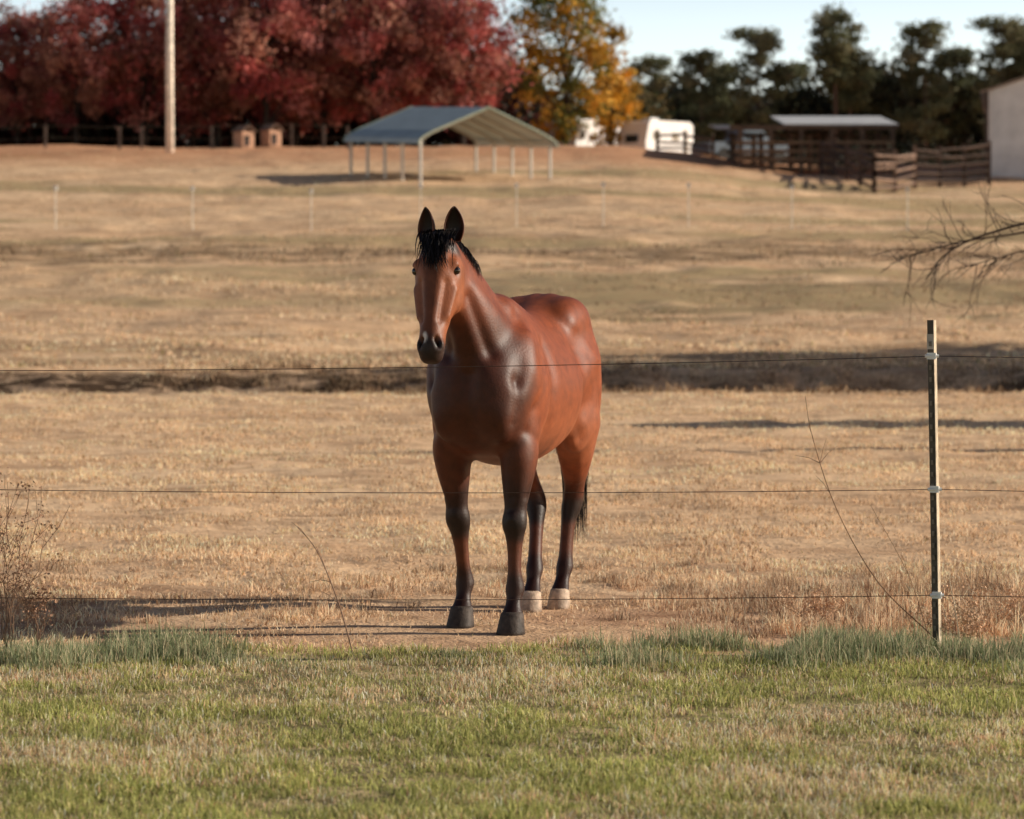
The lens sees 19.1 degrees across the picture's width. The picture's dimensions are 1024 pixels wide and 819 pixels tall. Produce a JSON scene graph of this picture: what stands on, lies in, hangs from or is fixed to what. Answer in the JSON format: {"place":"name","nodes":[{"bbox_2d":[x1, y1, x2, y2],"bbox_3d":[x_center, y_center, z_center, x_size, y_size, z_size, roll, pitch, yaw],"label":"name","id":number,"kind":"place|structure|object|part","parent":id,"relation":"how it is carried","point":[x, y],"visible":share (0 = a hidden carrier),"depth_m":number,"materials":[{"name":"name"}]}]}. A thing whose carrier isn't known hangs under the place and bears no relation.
{"place":"outdoors","nodes":[
{"label":"outdoors","id":0,"kind":"place"},
{"bbox_2d":[231,125,256,147],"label":"dog house","id":1,"kind":"structure","parent":0,"point":[243,136],"depth_m":150.38,"materials":[{"name":"brown wood"}]},
{"bbox_2d":[0,144,1023,818],"bbox_3d":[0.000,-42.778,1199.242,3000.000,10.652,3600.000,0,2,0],"label":"pasture ground","id":2,"kind":"structure","parent":0,"point":[238,166],"depth_m":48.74,"materials":[{"name":"beige plant"}]},
{"bbox_2d":[6,555,58,645],"bbox_3d":[-2.229,0.904,14.124,0.262,0.482,0.163,0,2,0],"label":"dry weed","id":3,"kind":"object","parent":2,"relation":"on","point":[34,609],"visible":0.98,"depth_m":14.13,"materials":[{"name":"brown plant"}]},
{"bbox_2d":[0,467,69,648],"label":"dry weed","id":4,"kind":"object","parent":2,"relation":"on","point":[17,573],"visible":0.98,"depth_m":14.03,"materials":[{"name":"brown plant"}]},
{"bbox_2d":[0,0,71,145],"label":"red maple tree","id":5,"kind":"object","parent":2,"relation":"on","point":[19,109],"visible":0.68,"depth_m":162.70,"materials":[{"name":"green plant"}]},
{"bbox_2d":[13,0,147,144],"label":"red maple tree","id":6,"kind":"object","parent":2,"relation":"on","point":[53,91],"visible":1,"depth_m":159.71,"materials":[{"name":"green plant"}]},
{"bbox_2d":[81,0,203,146],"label":"red maple tree","id":7,"kind":"object","parent":2,"relation":"on","point":[131,19],"visible":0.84,"depth_m":161.24,"materials":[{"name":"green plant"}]},
{"bbox_2d":[166,0,173,152],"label":"utility pole","id":8,"kind":"object","parent":2,"relation":"on","point":[169,87],"visible":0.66,"depth_m":145.41,"materials":[{"name":"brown wood"}]},
{"bbox_2d":[6,124,348,148],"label":"post fence","id":9,"kind":"object","parent":2,"relation":"on","point":[141,138],"visible":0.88,"depth_m":151.56,"materials":[{"name":"brown wood"}]},
{"bbox_2d":[135,0,243,147],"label":"red maple tree","id":10,"kind":"object","parent":2,"relation":"on","point":[191,118],"visible":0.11,"depth_m":169.43,"materials":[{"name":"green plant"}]},
{"bbox_2d":[151,0,274,147],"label":"red maple tree","id":11,"kind":"object","parent":2,"relation":"on","point":[214,109],"visible":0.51,"depth_m":163.56,"materials":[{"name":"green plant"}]},
{"bbox_2d":[182,0,341,128],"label":"red maple tree","id":12,"kind":"object","parent":2,"relation":"on","point":[264,24],"visible":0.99,"depth_m":159.46,"materials":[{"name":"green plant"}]},
{"bbox_2d":[258,123,282,146],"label":"dog house","id":13,"kind":"structure","parent":2,"relation":"on","point":[270,135],"depth_m":150.99,"materials":[{"name":"brown wood"}]},
{"bbox_2d":[0,25,571,147],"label":"distant woods","id":14,"kind":"object","parent":2,"relation":"on","point":[108,123],"visible":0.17,"depth_m":176.50,"materials":[{"name":"black plant"}]},
{"bbox_2d":[246,1,354,146],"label":"red maple tree","id":15,"kind":"object","parent":2,"relation":"on","point":[297,122],"visible":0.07,"depth_m":169.10,"materials":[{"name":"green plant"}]},
{"bbox_2d":[293,523,352,653],"bbox_3d":[-0.871,0.832,14.059,0.290,0.633,0.115,0,2,0],"label":"dry stalk","id":16,"kind":"object","parent":2,"relation":"on","point":[337,601],"visible":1,"depth_m":14.04,"materials":[{"name":"brown plant"}]},
{"bbox_2d":[267,0,387,146],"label":"red maple tree","id":17,"kind":"object","parent":2,"relation":"on","point":[324,116],"visible":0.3,"depth_m":163.07,"materials":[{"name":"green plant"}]},
{"bbox_2d":[298,0,445,145],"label":"red maple tree","id":18,"kind":"object","parent":2,"relation":"on","point":[376,107],"visible":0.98,"depth_m":160.37,"materials":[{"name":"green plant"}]},
{"bbox_2d":[345,3,451,145],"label":"red maple tree","id":19,"kind":"object","parent":2,"relation":"on","point":[392,144],"visible":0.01,"depth_m":168.97,"materials":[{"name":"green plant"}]},
{"bbox_2d":[361,0,480,146],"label":"red maple tree","id":20,"kind":"object","parent":2,"relation":"on","point":[396,63],"visible":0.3,"depth_m":161.72,"materials":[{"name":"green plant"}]},
{"bbox_2d":[343,106,558,183],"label":"metal carport","id":21,"kind":"object","parent":2,"relation":"on","point":[488,126],"visible":0.98,"depth_m":128.47,"materials":[{"name":"grey metal"}]},
{"bbox_2d":[0,182,909,231],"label":"field fence","id":22,"kind":"object","parent":2,"relation":"on","point":[516,186],"visible":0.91,"depth_m":99.80,"materials":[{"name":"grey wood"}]},
{"bbox_2d":[402,0,534,145],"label":"red maple tree","id":23,"kind":"object","parent":2,"relation":"on","point":[491,66],"visible":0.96,"depth_m":160.41,"materials":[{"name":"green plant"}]},
{"bbox_2d":[412,206,601,635],"bbox_3d":[-0.009,0.041,15.482,0.634,2.095,2.310,1,2,16],"label":"horse","id":24,"kind":"object","parent":2,"relation":"on","point":[512,419],"visible":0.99,"depth_m":14.93},
{"bbox_2d":[0,144,1023,369],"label":"hillside grass","id":25,"kind":"structure","parent":2,"relation":"on","point":[544,252],"depth_m":75.80,"materials":[{"name":"beige plant"}]},
{"bbox_2d":[0,320,1023,649],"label":"wire fence","id":26,"kind":"object","parent":2,"relation":"on","point":[934,488],"visible":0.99,"depth_m":14.07,"materials":[{"name":"metal"}]},
{"bbox_2d":[496,0,635,144],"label":"yellow maple tree","id":27,"kind":"object","parent":2,"relation":"on","point":[591,52],"visible":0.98,"depth_m":170.45,"materials":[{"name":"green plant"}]},
{"bbox_2d":[548,117,604,145],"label":"camper trailer","id":28,"kind":"object","parent":2,"relation":"on","point":[584,136],"visible":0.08,"depth_m":177.50,"materials":[{"name":"metal"}]},
{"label":"windows","id":29,"kind":"part","parent":28,"relation":"part of","materials":[{"name":"grey glass"}]},
{"bbox_2d":[582,118,621,144],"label":"camper trailer","id":30,"kind":"object","parent":2,"relation":"on","point":[618,129],"visible":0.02,"depth_m":182.66,"materials":[{"name":"metal"}]},
{"bbox_2d":[590,78,629,91],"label":"pine tree","id":31,"kind":"object","parent":2,"relation":"on","point":[601,88],"visible":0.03,"depth_m":283.16,"materials":[{"name":"green plant"}]},
{"bbox_2d":[577,18,648,145],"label":"yellow maple tree","id":32,"kind":"object","parent":2,"relation":"on","point":[611,125],"visible":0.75,"depth_m":174.89,"materials":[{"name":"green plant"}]},
{"bbox_2d":[529,69,696,132],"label":"distant woods","id":33,"kind":"object","parent":2,"relation":"on","point":[650,108],"visible":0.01,"depth_m":204.22,"materials":[{"name":"green plant"}]},
{"bbox_2d":[616,53,679,109],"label":"pine tree","id":34,"kind":"object","parent":2,"relation":"on","point":[645,65],"visible":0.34,"depth_m":276.19,"materials":[{"name":"green plant"}]},
{"bbox_2d":[617,118,692,152],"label":"camper trailer","id":35,"kind":"object","parent":2,"relation":"on","point":[639,134],"visible":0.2,"depth_m":174.44,"materials":[{"name":"white metal"}]},
{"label":"windows","id":36,"kind":"part","parent":35,"relation":"part of","materials":[{"name":"black glass"}]},
{"bbox_2d":[655,130,714,156],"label":"wooden corral fence","id":37,"kind":"object","parent":2,"relation":"on","point":[685,143],"visible":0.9,"depth_m":150.04,"materials":[{"name":"brown wood"}]},
{"bbox_2d":[669,47,733,142],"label":"pine tree","id":38,"kind":"object","parent":2,"relation":"on","point":[698,63],"visible":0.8,"depth_m":282.29,"materials":[{"name":"green plant"}]},
{"bbox_2d":[697,59,746,141],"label":"pine tree","id":39,"kind":"object","parent":2,"relation":"on","point":[725,69],"visible":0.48,"depth_m":285.90,"materials":[{"name":"green plant"}]},
{"bbox_2d":[691,130,787,162],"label":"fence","id":40,"kind":"object","parent":2,"relation":"on","point":[721,148],"visible":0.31,"depth_m":161.80,"materials":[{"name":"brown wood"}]},
{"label":"windows","id":41,"kind":"part","parent":40,"relation":"part of","materials":[{"name":"grey glass"}]},
{"bbox_2d":[721,24,796,133],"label":"pine tree","id":42,"kind":"object","parent":2,"relation":"on","point":[765,40],"visible":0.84,"depth_m":280.81,"materials":[{"name":"green plant"}]},
{"bbox_2d":[766,59,815,148],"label":"pine tree","id":43,"kind":"object","parent":2,"relation":"on","point":[800,68],"visible":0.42,"depth_m":289.92,"materials":[{"name":"green plant"}]},
{"bbox_2d":[708,116,898,174],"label":"open pole barn","id":44,"kind":"structure","parent":2,"relation":"on","point":[831,124],"depth_m":143.59,"materials":[{"name":"brown wood"}]},
{"bbox_2d":[768,583,849,622],"bbox_3d":[1.482,0.985,15.160,0.413,0.243,0.160,0,2,0],"label":"dry weed","id":45,"kind":"object","parent":2,"relation":"on","point":[811,604],"visible":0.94,"depth_m":15.14,"materials":[{"name":"brown plant"}]},
{"bbox_2d":[626,42,1009,165],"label":"distant woods","id":46,"kind":"object","parent":2,"relation":"on","point":[823,107],"visible":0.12,"depth_m":288.40,"materials":[{"name":"green plant"}]},
{"bbox_2d":[800,2,872,163],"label":"pine tree","id":47,"kind":"object","parent":2,"relation":"on","point":[836,53],"visible":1,"depth_m":278.14,"materials":[{"name":"green plant"}]},
{"bbox_2d":[693,128,984,165],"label":"distant woods","id":48,"kind":"object","parent":2,"relation":"on","point":[944,161],"visible":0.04,"depth_m":214.80,"materials":[{"name":"green plant"}]},
{"bbox_2d":[820,139,876,192],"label":"wooden corral fence","id":49,"kind":"object","parent":2,"relation":"on","point":[847,169],"visible":0.93,"depth_m":136.85,"materials":[{"name":"brown wood"}]},
{"bbox_2d":[820,42,878,145],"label":"pine tree","id":50,"kind":"object","parent":2,"relation":"on","point":[855,99],"visible":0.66,"depth_m":282.31,"materials":[{"name":"green plant"}]},
{"bbox_2d":[795,397,929,633],"bbox_3d":[1.654,0.495,14.329,0.642,1.113,0.113,0,2,9],"label":"dry stalk","id":51,"kind":"object","parent":2,"relation":"on","point":[820,461],"visible":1,"depth_m":14.31,"materials":[{"name":"brown plant"}]},
{"bbox_2d":[846,62,897,148],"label":"pine tree","id":52,"kind":"object","parent":2,"relation":"on","point":[875,110],"visible":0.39,"depth_m":288.41,"materials":[{"name":"green plant"}]},
{"bbox_2d":[872,147,916,192],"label":"wooden corral fence","id":53,"kind":"object","parent":2,"relation":"on","point":[894,163],"visible":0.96,"depth_m":131.65,"materials":[{"name":"brown wood"}]},
{"bbox_2d":[871,506,928,637],"bbox_3d":[1.831,0.765,14.300,0.284,0.631,0.072,0,2,0],"label":"dry stalk","id":54,"kind":"object","parent":2,"relation":"on","point":[908,575],"visible":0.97,"depth_m":14.33,"materials":[{"name":"brown plant"}]},
{"bbox_2d":[888,17,965,163],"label":"pine tree","id":55,"kind":"object","parent":2,"relation":"on","point":[923,38],"visible":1,"depth_m":280.24,"materials":[{"name":"green plant"}]},
{"bbox_2d":[868,162,1023,326],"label":"bare tree","id":56,"kind":"object","parent":2,"relation":"on","point":[952,248],"visible":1,"depth_m":30.34,"materials":[{"name":"brown plant"}]},
{"bbox_2d":[909,598,991,641],"bbox_3d":[2.081,1.019,14.216,0.374,0.247,0.290,-1,2,-24],"label":"dry weed","id":57,"kind":"object","parent":2,"relation":"on","point":[968,620],"visible":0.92,"depth_m":14.24,"materials":[{"name":"brown plant"}]},
{"bbox_2d":[923,43,978,152],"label":"pine tree","id":58,"kind":"object","parent":2,"relation":"on","point":[967,54],"visible":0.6,"depth_m":287.91,"materials":[{"name":"green plant"}]},
{"bbox_2d":[913,141,990,186],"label":"wooden corral fence","id":59,"kind":"object","parent":2,"relation":"on","point":[964,148],"visible":0.83,"depth_m":134.91,"materials":[{"name":"brown wood"}]},
{"bbox_2d":[947,570,960,644],"bbox_3d":[2.051,0.943,14.086,0.064,0.390,0.101,0,2,0],"label":"dry stalk","id":60,"kind":"object","parent":2,"relation":"on","point":[954,607],"visible":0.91,"depth_m":14.04,"materials":[{"name":"brown plant"}]},
{"bbox_2d":[941,569,1023,633],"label":"dry weed","id":61,"kind":"object","parent":2,"relation":"on","point":[1012,605],"visible":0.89,"depth_m":14.94,"materials":[{"name":"brown plant"}]},
{"bbox_2d":[961,13,1023,137],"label":"pine tree","id":62,"kind":"object","parent":2,"relation":"on","point":[1010,31],"visible":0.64,"depth_m":278.76,"materials":[{"name":"green plant"}]},
{"bbox_2d":[980,76,1023,177],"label":"metal barn","id":63,"kind":"structure","parent":2,"relation":"on","point":[1003,106],"depth_m":139.49,"materials":[{"name":"white metal"}]},
{"bbox_2d":[988,41,1022,84],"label":"pine tree","id":64,"kind":"object","parent":2,"relation":"on","point":[1004,79],"visible":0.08,"depth_m":286.10,"materials":[{"name":"green plant"}]},
{"bbox_2d":[1010,23,1023,77],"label":"pine tree","id":65,"kind":"object","parent":2,"relation":"on","point":[1021,49],"visible":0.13,"depth_m":283.01,"materials":[{"name":"green plant"}]},
{"bbox_2d":[0,609,1023,818],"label":"lawn grass","id":66,"kind":"structure","parent":0,"point":[172,649],"depth_m":11.44,"materials":[{"name":"green plant"}]},
{"bbox_2d":[0,0,1023,145],"label":"sky","id":67,"kind":"structure","parent":0,"point":[661,27],"materials":[{"name":"white"}]}
]}

